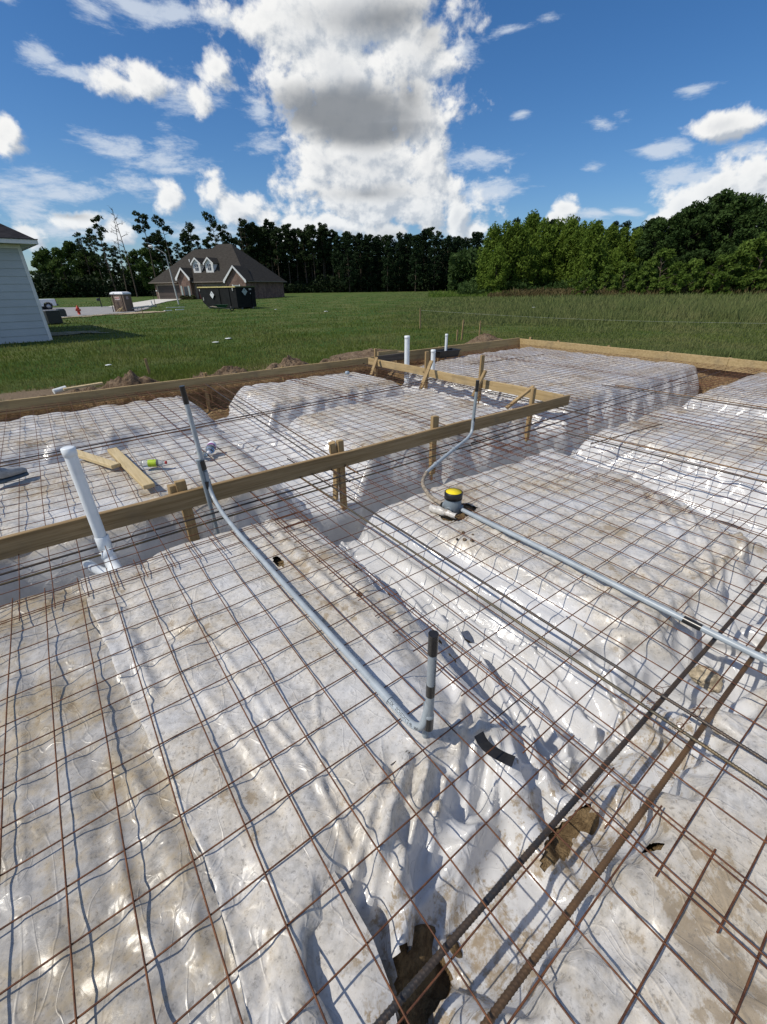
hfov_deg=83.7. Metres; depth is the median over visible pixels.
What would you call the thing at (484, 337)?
dirt mound
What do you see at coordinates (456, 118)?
sky
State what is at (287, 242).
pine tree
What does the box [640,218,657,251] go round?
dark tree
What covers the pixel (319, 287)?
undergrowth
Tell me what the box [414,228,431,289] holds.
pine tree
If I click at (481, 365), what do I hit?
wood stake
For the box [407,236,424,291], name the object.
pine tree
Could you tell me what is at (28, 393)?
ground
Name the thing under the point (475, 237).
pine tree
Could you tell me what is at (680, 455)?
rebar
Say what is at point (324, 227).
pine tree
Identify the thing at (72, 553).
rebar
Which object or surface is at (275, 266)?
pine tree
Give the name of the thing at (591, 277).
bush
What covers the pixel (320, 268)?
pine tree
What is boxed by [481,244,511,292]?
willow tree
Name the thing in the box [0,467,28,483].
work shoe
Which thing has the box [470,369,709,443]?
rebar
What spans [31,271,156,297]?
undergrowth
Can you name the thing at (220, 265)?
brick house
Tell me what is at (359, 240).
pine tree
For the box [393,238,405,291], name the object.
pine tree
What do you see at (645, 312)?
field grass
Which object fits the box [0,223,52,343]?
sided house
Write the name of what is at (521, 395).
wood brace
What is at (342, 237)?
pine tree
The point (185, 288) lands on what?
window
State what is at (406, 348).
drain pipe
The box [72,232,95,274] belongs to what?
pine tree
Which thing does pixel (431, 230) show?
pine tree
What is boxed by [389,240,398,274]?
pine tree
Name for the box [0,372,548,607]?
plastic sheet
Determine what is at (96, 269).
leafy tree
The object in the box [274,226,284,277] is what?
pine tree
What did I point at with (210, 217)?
pine tree
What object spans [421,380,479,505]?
conduit
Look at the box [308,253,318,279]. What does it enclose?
pine tree
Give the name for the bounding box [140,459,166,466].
drink bottle
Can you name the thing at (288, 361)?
dirt mound
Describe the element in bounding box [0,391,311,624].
wire sheet
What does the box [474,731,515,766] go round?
tape strip
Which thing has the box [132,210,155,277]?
pine tree
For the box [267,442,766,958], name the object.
wire sheet
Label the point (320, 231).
pine tree
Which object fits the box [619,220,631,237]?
pine tree
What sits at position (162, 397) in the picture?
rebar
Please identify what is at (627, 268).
bush
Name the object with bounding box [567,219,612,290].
tree
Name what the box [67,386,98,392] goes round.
dirt mound
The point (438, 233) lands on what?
pine tree
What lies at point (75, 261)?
leafy tree
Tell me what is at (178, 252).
pine tree
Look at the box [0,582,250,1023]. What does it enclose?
plastic sheet
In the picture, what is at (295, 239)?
pine tree
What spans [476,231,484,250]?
pine tree
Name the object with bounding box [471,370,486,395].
wood brace
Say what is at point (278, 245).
pine tree
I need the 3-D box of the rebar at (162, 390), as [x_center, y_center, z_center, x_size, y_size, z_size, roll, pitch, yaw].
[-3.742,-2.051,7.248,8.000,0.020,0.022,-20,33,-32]
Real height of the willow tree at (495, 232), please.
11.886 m
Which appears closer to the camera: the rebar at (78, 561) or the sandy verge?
the rebar at (78, 561)
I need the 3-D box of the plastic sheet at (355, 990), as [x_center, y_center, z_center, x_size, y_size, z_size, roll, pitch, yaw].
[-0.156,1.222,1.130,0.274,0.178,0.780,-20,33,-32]
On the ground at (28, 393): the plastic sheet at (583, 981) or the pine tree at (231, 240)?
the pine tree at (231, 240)
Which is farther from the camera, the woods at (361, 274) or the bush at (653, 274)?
the woods at (361, 274)
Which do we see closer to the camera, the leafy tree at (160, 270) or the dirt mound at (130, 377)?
the dirt mound at (130, 377)
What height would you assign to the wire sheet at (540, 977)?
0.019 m
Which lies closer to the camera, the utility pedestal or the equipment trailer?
the utility pedestal
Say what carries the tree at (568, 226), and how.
on the ground at (28, 393)
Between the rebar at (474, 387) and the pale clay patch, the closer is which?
the rebar at (474, 387)
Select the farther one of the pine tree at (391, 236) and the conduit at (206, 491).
the pine tree at (391, 236)
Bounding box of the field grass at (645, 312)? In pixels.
[361,290,766,361]
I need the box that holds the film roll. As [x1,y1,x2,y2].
[52,386,67,393]
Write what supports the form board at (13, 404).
on the excavated soil
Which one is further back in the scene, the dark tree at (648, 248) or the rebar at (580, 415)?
the dark tree at (648, 248)
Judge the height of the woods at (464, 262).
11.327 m
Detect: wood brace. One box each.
[333,468,338,499]
[370,357,377,375]
[419,360,432,388]
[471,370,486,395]
[505,386,533,408]
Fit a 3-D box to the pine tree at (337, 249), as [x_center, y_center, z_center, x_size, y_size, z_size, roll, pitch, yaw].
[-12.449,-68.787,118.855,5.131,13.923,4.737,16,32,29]
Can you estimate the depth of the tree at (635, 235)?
73.08 m
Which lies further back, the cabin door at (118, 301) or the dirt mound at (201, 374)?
the cabin door at (118, 301)
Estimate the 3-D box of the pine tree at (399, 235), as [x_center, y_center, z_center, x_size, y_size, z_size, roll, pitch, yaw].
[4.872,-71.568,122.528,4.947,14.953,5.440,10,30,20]
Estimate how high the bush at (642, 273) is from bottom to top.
5.140 m
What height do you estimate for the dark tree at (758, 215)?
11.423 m
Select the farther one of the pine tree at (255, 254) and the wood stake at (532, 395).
the pine tree at (255, 254)
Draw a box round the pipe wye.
[81,548,121,573]
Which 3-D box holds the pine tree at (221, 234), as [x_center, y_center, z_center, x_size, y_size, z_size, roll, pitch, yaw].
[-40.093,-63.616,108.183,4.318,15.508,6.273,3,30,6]
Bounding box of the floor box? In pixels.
[442,488,463,514]
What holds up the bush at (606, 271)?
on the ground at (28, 393)
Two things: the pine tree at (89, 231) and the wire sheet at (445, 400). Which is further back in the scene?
the pine tree at (89, 231)
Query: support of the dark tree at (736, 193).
on the ground at (28, 393)
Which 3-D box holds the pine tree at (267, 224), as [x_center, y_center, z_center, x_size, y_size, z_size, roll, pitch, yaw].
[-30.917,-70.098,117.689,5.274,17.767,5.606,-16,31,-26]
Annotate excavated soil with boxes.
[0,347,754,1023]
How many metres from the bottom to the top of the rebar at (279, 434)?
0.020 m
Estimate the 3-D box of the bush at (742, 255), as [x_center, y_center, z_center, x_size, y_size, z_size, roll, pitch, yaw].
[44.821,-30.643,55.221,5.703,5.840,5.031,1,28,4]
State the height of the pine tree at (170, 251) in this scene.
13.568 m
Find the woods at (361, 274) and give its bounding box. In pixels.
[255,257,445,288]
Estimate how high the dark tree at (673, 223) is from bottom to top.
11.000 m
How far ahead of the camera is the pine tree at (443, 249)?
121.16 m
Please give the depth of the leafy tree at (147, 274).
99.48 m
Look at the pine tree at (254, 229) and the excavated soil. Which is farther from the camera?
the pine tree at (254, 229)
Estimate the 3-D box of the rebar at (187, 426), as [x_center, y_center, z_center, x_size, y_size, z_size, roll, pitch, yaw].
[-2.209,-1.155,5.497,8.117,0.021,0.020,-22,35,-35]
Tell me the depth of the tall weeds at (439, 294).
72.48 m
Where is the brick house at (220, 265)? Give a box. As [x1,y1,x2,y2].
[148,244,286,298]
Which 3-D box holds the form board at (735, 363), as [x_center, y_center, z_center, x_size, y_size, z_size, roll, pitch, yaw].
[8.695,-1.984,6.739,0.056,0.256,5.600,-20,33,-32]
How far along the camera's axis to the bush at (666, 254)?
62.11 m
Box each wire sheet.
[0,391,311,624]
[0,511,766,1023]
[138,374,516,527]
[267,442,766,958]
[278,364,636,451]
[400,352,712,412]
[460,344,759,386]
[493,407,766,538]
[621,384,766,438]
[691,367,766,394]
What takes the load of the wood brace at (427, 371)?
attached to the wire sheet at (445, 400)
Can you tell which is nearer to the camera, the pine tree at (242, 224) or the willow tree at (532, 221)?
the willow tree at (532, 221)
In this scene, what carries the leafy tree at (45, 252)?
on the ground at (28, 393)
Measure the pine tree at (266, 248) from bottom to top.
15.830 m
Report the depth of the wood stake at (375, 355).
8.98 m
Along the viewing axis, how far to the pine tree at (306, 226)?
121.73 m
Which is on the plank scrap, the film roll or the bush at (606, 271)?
the film roll
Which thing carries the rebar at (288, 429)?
on the wire sheet at (309, 434)
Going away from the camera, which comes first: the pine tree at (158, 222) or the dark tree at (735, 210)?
the dark tree at (735, 210)
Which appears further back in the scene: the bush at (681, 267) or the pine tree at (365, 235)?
the pine tree at (365, 235)
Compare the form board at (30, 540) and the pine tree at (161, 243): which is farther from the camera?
the pine tree at (161, 243)
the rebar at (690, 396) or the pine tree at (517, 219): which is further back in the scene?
the pine tree at (517, 219)
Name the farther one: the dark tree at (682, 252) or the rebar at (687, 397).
the dark tree at (682, 252)
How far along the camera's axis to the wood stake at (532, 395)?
5.55 m
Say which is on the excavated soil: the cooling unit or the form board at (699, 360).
the form board at (699, 360)
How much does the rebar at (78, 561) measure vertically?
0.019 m
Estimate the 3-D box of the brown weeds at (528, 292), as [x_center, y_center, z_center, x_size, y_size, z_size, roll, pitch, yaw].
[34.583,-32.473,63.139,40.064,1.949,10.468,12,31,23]
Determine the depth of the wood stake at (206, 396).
7.81 m
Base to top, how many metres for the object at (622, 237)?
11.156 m
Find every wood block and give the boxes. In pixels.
[167,484,176,494]
[328,441,336,453]
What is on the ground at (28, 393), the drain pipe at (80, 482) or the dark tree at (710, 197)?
the dark tree at (710, 197)
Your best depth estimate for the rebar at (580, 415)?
5.40 m
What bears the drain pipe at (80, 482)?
attached to the pipe wye
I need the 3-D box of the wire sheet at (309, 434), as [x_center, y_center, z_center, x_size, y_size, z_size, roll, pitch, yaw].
[-1.330,-1.307,5.721,2.684,0.018,5.723,-20,33,-32]
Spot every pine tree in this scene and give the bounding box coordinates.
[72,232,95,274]
[83,228,105,285]
[90,215,116,291]
[100,247,115,280]
[111,246,126,287]
[111,260,121,277]
[118,250,133,277]
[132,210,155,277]
[142,235,161,264]
[150,232,172,270]
[151,214,173,265]
[164,240,176,266]
[172,243,182,261]
[179,233,191,257]
[181,222,198,250]
[189,235,202,249]
[201,211,222,243]
[202,236,212,248]
[212,224,229,245]
[221,229,237,244]
[236,218,254,256]
[245,222,264,260]
[252,225,270,262]
[253,226,268,264]
[261,218,276,271]
[261,231,273,267]
[264,228,284,283]
[266,228,284,276]
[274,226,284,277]
[278,223,295,283]
[281,231,303,284]
[288,231,301,280]
[289,228,305,283]
[295,229,314,282]
[300,261,309,282]
[302,224,314,279]
[302,224,321,292]
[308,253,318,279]
[314,255,330,277]
[315,222,331,288]
[316,227,330,277]
[317,259,332,279]
[324,229,340,276]
[331,235,346,291]
[339,231,359,292]
[339,236,353,275]
[341,231,359,277]
[352,234,361,266]
[354,233,369,290]
[362,234,379,291]
[363,234,371,272]
[369,234,386,290]
[378,234,390,265]
[381,241,395,291]
[384,234,396,279]
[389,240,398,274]
[392,231,408,283]
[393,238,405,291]
[399,232,414,290]
[405,233,414,273]
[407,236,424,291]
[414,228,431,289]
[420,226,434,274]
[426,235,442,290]
[434,230,443,274]
[435,238,447,263]
[439,235,453,290]
[447,236,460,282]
[458,237,470,269]
[468,232,480,253]
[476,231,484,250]
[512,217,520,224]
[609,221,620,229]
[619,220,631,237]
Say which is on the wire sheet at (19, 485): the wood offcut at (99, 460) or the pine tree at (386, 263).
the wood offcut at (99, 460)
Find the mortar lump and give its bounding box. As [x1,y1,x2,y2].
[688,664,723,692]
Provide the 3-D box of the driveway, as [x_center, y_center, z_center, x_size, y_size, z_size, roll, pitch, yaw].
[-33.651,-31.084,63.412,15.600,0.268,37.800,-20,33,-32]
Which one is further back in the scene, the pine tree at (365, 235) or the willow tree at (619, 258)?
the pine tree at (365, 235)
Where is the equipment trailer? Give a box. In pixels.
[132,301,156,309]
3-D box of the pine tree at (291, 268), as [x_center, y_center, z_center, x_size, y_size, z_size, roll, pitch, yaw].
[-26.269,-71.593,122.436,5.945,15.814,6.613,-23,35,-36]
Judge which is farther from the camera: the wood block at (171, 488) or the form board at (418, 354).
the form board at (418, 354)
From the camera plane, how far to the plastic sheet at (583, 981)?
1.69 m
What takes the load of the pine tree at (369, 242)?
on the ground at (28, 393)
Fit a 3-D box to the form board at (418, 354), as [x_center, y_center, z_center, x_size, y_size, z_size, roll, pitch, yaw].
[2.112,-4.259,11.202,4.500,0.266,0.055,-20,33,-32]
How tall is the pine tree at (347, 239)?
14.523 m
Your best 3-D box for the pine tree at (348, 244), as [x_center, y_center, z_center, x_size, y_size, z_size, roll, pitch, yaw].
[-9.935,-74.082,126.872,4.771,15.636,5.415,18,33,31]
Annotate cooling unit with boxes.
[43,310,62,323]
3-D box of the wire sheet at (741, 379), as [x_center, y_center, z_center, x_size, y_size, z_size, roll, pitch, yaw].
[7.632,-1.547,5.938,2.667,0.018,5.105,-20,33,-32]
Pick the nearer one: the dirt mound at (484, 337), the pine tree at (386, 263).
the dirt mound at (484, 337)
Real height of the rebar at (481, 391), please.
0.022 m
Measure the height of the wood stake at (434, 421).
0.748 m
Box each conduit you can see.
[179,385,211,488]
[196,459,219,533]
[204,471,438,731]
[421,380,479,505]
[461,508,766,663]
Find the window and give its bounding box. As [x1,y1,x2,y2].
[184,287,188,295]
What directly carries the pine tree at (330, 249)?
on the ground at (28, 393)
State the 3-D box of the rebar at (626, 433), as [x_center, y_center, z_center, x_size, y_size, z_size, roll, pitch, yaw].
[2.734,-0.878,4.776,1.306,0.015,0.014,-16,31,-27]
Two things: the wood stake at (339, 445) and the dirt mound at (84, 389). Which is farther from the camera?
the dirt mound at (84, 389)
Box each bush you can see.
[572,270,598,295]
[594,264,617,291]
[606,262,637,293]
[627,259,658,294]
[635,269,658,295]
[644,247,679,290]
[658,261,690,294]
[671,258,705,295]
[694,254,736,295]
[698,266,716,292]
[704,248,757,295]
[717,238,761,290]
[727,231,766,292]
[743,251,766,289]
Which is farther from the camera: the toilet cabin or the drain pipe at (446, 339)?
the toilet cabin
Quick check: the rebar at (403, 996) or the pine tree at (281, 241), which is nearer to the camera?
the rebar at (403, 996)
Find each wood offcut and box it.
[76,449,120,468]
[107,447,154,489]
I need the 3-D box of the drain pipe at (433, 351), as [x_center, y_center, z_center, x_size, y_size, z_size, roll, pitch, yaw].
[0.938,-2.779,8.149,0.094,0.593,0.094,-20,33,-32]
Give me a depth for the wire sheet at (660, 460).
4.19 m
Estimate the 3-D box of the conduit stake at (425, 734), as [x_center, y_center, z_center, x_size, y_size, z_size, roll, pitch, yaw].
[0.159,0.898,1.649,0.025,0.465,0.033,11,30,21]
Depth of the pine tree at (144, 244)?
113.02 m
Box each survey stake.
[144,358,150,373]
[461,320,464,339]
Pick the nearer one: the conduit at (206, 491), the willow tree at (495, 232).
the conduit at (206, 491)
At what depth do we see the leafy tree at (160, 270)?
119.53 m
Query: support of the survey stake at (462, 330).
on the ground at (28, 393)
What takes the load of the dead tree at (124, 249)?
on the ground at (28, 393)
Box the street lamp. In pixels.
[148,245,178,303]
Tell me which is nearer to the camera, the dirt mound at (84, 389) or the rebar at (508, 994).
the rebar at (508, 994)
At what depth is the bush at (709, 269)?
56.88 m
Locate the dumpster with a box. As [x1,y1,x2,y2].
[197,286,256,308]
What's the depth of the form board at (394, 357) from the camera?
9.85 m
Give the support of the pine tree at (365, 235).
on the ground at (28, 393)
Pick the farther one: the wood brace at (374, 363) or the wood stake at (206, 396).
the wood brace at (374, 363)
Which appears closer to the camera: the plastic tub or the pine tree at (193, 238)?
the plastic tub
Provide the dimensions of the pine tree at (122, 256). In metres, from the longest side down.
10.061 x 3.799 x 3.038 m
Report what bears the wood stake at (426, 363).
attached to the form board at (541, 395)
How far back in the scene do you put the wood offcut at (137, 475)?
3.91 m
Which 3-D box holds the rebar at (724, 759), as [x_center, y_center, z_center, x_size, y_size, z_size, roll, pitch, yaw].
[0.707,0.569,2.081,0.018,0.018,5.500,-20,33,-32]
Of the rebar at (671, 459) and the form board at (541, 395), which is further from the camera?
the form board at (541, 395)
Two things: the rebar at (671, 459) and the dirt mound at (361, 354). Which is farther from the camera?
the dirt mound at (361, 354)
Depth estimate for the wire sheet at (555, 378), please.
7.72 m
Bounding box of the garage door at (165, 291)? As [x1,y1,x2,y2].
[157,285,180,298]
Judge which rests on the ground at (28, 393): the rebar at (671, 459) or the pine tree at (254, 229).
the pine tree at (254, 229)
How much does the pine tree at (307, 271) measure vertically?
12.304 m
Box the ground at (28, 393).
[0,291,765,400]
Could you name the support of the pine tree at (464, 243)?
on the ground at (28, 393)
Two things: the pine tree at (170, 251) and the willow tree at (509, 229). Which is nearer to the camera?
the willow tree at (509, 229)
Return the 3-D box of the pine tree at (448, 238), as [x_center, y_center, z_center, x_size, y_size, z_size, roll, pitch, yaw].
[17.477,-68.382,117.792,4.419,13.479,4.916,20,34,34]
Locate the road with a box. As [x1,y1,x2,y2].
[42,306,148,316]
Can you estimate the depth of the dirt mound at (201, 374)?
8.57 m
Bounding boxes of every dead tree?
[107,205,137,296]
[110,219,127,291]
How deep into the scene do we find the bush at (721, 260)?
54.62 m
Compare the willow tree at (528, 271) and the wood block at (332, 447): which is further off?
the willow tree at (528, 271)
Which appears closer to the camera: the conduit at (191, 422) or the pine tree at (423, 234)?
the conduit at (191, 422)
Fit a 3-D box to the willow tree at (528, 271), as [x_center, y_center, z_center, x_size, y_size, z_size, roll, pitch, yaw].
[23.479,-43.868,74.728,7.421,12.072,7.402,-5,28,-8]
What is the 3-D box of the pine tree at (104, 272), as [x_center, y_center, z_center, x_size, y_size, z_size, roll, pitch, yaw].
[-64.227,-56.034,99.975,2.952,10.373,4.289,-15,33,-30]
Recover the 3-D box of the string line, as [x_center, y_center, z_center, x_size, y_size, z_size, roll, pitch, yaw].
[8.764,-8.687,18.976,14.689,0.426,0.005,9,29,18]
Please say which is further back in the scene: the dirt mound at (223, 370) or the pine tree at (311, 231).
the pine tree at (311, 231)
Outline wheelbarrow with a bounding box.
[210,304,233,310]
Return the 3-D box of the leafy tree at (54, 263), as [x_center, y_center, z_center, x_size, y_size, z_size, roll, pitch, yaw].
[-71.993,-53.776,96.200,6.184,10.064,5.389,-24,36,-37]
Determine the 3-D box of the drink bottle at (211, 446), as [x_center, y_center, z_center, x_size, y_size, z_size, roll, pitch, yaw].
[-1.782,-0.652,4.408,0.091,0.092,0.256,-6,28,-10]
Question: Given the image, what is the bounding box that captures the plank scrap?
[63,382,102,390]
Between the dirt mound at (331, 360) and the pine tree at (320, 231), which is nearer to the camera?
the dirt mound at (331, 360)
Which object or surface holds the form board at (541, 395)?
on the wire sheet at (445, 400)
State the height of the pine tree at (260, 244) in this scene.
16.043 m
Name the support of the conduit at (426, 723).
attached to the conduit stake at (425, 734)
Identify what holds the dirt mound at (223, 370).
on the ground at (28, 393)
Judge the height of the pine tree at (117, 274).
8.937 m
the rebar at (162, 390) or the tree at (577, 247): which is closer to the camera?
the rebar at (162, 390)
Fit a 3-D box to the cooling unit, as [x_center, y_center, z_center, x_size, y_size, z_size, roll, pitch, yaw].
[-21.686,-12.660,27.769,1.240,0.785,0.890,13,31,24]
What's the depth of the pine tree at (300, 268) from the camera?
121.86 m
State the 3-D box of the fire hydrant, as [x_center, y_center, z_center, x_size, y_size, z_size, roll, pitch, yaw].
[-26.750,-17.663,37.490,0.400,0.800,0.383,-20,33,-32]
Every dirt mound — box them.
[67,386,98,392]
[100,370,158,388]
[192,372,214,377]
[211,366,247,375]
[266,355,308,368]
[319,357,345,362]
[329,348,399,359]
[465,333,502,343]
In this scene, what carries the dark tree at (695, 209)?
on the ground at (28, 393)
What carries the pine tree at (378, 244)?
on the ground at (28, 393)
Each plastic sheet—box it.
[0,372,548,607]
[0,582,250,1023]
[79,449,766,1023]
[306,871,396,1023]
[401,347,698,456]
[571,372,766,536]
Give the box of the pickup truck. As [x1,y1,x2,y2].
[39,299,58,309]
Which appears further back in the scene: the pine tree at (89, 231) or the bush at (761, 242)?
the pine tree at (89, 231)
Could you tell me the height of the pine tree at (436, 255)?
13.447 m
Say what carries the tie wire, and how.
attached to the rebar at (739, 744)
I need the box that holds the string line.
[424,310,713,322]
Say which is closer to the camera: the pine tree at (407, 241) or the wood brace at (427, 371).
the wood brace at (427, 371)
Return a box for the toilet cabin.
[109,292,134,311]
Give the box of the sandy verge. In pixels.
[62,311,164,317]
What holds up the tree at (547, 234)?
on the ground at (28, 393)
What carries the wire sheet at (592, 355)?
on the plastic sheet at (574, 414)
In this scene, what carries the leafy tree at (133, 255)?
on the ground at (28, 393)
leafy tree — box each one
[29,251,56,294]
[38,246,70,275]
[45,247,81,294]
[58,240,88,277]
[70,252,94,286]
[76,250,101,282]
[86,256,107,291]
[123,249,145,290]
[135,247,162,295]
[151,252,167,277]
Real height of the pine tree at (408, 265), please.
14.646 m
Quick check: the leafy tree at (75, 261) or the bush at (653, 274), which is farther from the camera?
the leafy tree at (75, 261)
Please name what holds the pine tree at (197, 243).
on the ground at (28, 393)
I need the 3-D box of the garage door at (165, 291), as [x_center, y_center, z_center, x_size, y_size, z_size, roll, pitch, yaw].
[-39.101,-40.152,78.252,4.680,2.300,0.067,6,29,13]
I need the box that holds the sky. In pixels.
[0,0,766,282]
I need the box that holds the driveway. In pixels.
[107,299,176,307]
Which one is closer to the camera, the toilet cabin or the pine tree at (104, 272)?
the toilet cabin
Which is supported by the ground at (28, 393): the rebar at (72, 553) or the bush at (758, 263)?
the bush at (758, 263)
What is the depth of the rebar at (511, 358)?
9.74 m
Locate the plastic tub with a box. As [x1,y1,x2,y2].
[435,348,460,357]
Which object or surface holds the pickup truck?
on the road
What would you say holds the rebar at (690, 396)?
on the rebar at (575, 411)
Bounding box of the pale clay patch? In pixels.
[50,331,108,335]
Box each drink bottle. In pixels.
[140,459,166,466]
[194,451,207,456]
[205,441,216,454]
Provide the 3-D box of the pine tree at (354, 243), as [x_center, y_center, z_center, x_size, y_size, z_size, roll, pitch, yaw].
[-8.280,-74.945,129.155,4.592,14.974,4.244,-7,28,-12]
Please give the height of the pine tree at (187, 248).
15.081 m
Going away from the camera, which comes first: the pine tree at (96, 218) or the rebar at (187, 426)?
the rebar at (187, 426)
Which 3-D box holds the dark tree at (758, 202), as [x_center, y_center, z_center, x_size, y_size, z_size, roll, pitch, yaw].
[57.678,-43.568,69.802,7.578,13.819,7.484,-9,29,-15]
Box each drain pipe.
[60,446,112,568]
[404,335,409,383]
[430,349,435,382]
[444,334,447,359]
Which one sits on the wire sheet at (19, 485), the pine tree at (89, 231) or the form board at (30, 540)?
the form board at (30, 540)
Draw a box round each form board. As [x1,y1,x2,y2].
[0,357,373,414]
[0,395,569,559]
[368,358,563,400]
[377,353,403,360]
[378,350,396,355]
[396,338,519,362]
[518,338,728,370]
[725,358,766,373]
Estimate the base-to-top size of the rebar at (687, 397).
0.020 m
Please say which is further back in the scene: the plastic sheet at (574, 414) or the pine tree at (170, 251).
the pine tree at (170, 251)
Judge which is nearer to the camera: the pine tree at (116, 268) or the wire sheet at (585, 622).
the wire sheet at (585, 622)
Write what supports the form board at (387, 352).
on the excavated soil
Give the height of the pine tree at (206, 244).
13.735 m
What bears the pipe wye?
on the excavated soil
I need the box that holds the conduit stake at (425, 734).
[422,701,428,738]
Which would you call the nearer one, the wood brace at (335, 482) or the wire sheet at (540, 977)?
the wire sheet at (540, 977)
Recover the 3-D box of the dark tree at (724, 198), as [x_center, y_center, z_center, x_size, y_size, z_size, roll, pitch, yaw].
[50.241,-41.702,66.471,7.686,13.927,7.591,6,29,13]
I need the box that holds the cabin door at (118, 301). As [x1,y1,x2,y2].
[113,295,124,310]
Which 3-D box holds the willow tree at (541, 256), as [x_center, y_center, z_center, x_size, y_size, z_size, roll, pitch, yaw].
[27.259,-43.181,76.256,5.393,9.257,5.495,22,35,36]
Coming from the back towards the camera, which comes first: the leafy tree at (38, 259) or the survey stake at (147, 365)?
the leafy tree at (38, 259)
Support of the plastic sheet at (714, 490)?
on the excavated soil
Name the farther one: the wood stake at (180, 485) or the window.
the window
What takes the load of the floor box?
on the excavated soil
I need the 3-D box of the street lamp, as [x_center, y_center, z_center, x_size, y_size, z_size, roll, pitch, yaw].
[-28.278,-30.482,55.191,2.181,6.729,0.319,-11,29,-19]
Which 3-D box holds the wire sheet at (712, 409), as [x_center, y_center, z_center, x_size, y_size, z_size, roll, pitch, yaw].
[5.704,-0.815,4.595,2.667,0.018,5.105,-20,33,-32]
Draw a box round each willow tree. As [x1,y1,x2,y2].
[475,221,507,292]
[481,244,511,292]
[489,220,521,283]
[504,220,537,290]
[521,208,539,251]
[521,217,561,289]
[521,240,552,286]
[546,216,565,264]
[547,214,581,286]
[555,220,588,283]
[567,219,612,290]
[600,246,627,285]
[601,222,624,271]
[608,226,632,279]
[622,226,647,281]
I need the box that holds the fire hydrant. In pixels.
[75,305,80,314]
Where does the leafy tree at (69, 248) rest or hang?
on the ground at (28, 393)
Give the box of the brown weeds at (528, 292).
[487,286,766,297]
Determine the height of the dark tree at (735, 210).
12.920 m
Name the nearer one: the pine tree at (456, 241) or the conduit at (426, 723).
the conduit at (426, 723)
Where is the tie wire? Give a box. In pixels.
[691,704,707,716]
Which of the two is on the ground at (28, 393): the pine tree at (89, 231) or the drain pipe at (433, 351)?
the pine tree at (89, 231)
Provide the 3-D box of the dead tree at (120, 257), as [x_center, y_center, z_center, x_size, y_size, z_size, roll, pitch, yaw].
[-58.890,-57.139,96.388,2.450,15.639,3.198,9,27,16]
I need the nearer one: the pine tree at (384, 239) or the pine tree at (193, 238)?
the pine tree at (193, 238)
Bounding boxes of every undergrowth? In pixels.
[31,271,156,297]
[283,274,448,292]
[457,272,721,295]
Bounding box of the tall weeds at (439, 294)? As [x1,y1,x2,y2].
[428,289,516,296]
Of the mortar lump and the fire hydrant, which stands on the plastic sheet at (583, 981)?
the mortar lump
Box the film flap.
[428,504,455,518]
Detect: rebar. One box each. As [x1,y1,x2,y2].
[0,370,360,420]
[0,382,428,466]
[0,422,524,575]
[0,435,503,585]
[1,365,356,411]
[1,380,426,462]
[205,383,349,481]
[215,382,358,473]
[283,465,766,789]
[287,458,766,762]
[364,365,594,416]
[369,364,584,411]
[372,577,766,1023]
[468,371,720,450]
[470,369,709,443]
[473,354,544,363]
[480,633,766,1023]
[563,432,766,482]
[584,432,766,476]
[590,424,661,443]
[602,385,766,409]
[615,385,766,407]
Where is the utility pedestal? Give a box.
[56,309,66,315]
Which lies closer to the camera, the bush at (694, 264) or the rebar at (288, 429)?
the rebar at (288, 429)
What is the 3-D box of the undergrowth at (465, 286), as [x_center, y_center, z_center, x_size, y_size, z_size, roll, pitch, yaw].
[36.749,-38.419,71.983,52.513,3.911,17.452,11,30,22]
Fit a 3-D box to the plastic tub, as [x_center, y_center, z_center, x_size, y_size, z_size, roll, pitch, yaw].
[1.486,-3.777,10.174,0.657,0.157,0.330,-17,32,-28]
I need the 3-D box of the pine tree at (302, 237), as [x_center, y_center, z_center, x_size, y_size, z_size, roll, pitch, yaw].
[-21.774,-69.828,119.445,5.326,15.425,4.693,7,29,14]
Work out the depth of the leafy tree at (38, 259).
94.94 m
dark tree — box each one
[629,217,681,279]
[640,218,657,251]
[642,212,696,279]
[658,199,720,278]
[658,238,689,271]
[684,192,719,249]
[688,188,735,274]
[702,189,738,248]
[704,192,760,276]
[715,202,766,267]
[728,193,766,239]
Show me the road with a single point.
(70, 311)
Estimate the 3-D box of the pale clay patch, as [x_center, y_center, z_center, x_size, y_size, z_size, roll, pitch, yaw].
[-15.609,-9.077,21.607,3.720,0.001,3.120,-20,33,-32]
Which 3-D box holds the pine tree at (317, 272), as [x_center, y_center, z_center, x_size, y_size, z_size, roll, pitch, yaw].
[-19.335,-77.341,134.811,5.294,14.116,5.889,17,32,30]
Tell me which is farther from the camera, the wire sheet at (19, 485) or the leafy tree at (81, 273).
the leafy tree at (81, 273)
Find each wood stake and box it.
[174,479,199,541]
[204,388,210,410]
[336,439,346,510]
[374,348,377,376]
[424,351,428,388]
[429,415,437,480]
[477,355,484,402]
[524,387,536,442]
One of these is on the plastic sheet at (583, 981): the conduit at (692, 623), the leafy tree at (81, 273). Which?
the conduit at (692, 623)
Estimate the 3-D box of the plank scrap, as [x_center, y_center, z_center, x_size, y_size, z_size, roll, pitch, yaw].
[-4.949,-2.075,7.058,0.564,0.050,0.090,-24,36,-37]
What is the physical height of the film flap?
0.070 m
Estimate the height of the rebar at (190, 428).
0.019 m
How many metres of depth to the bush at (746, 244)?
56.81 m
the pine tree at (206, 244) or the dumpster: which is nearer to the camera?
the dumpster
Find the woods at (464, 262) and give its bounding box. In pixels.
[446,238,660,291]

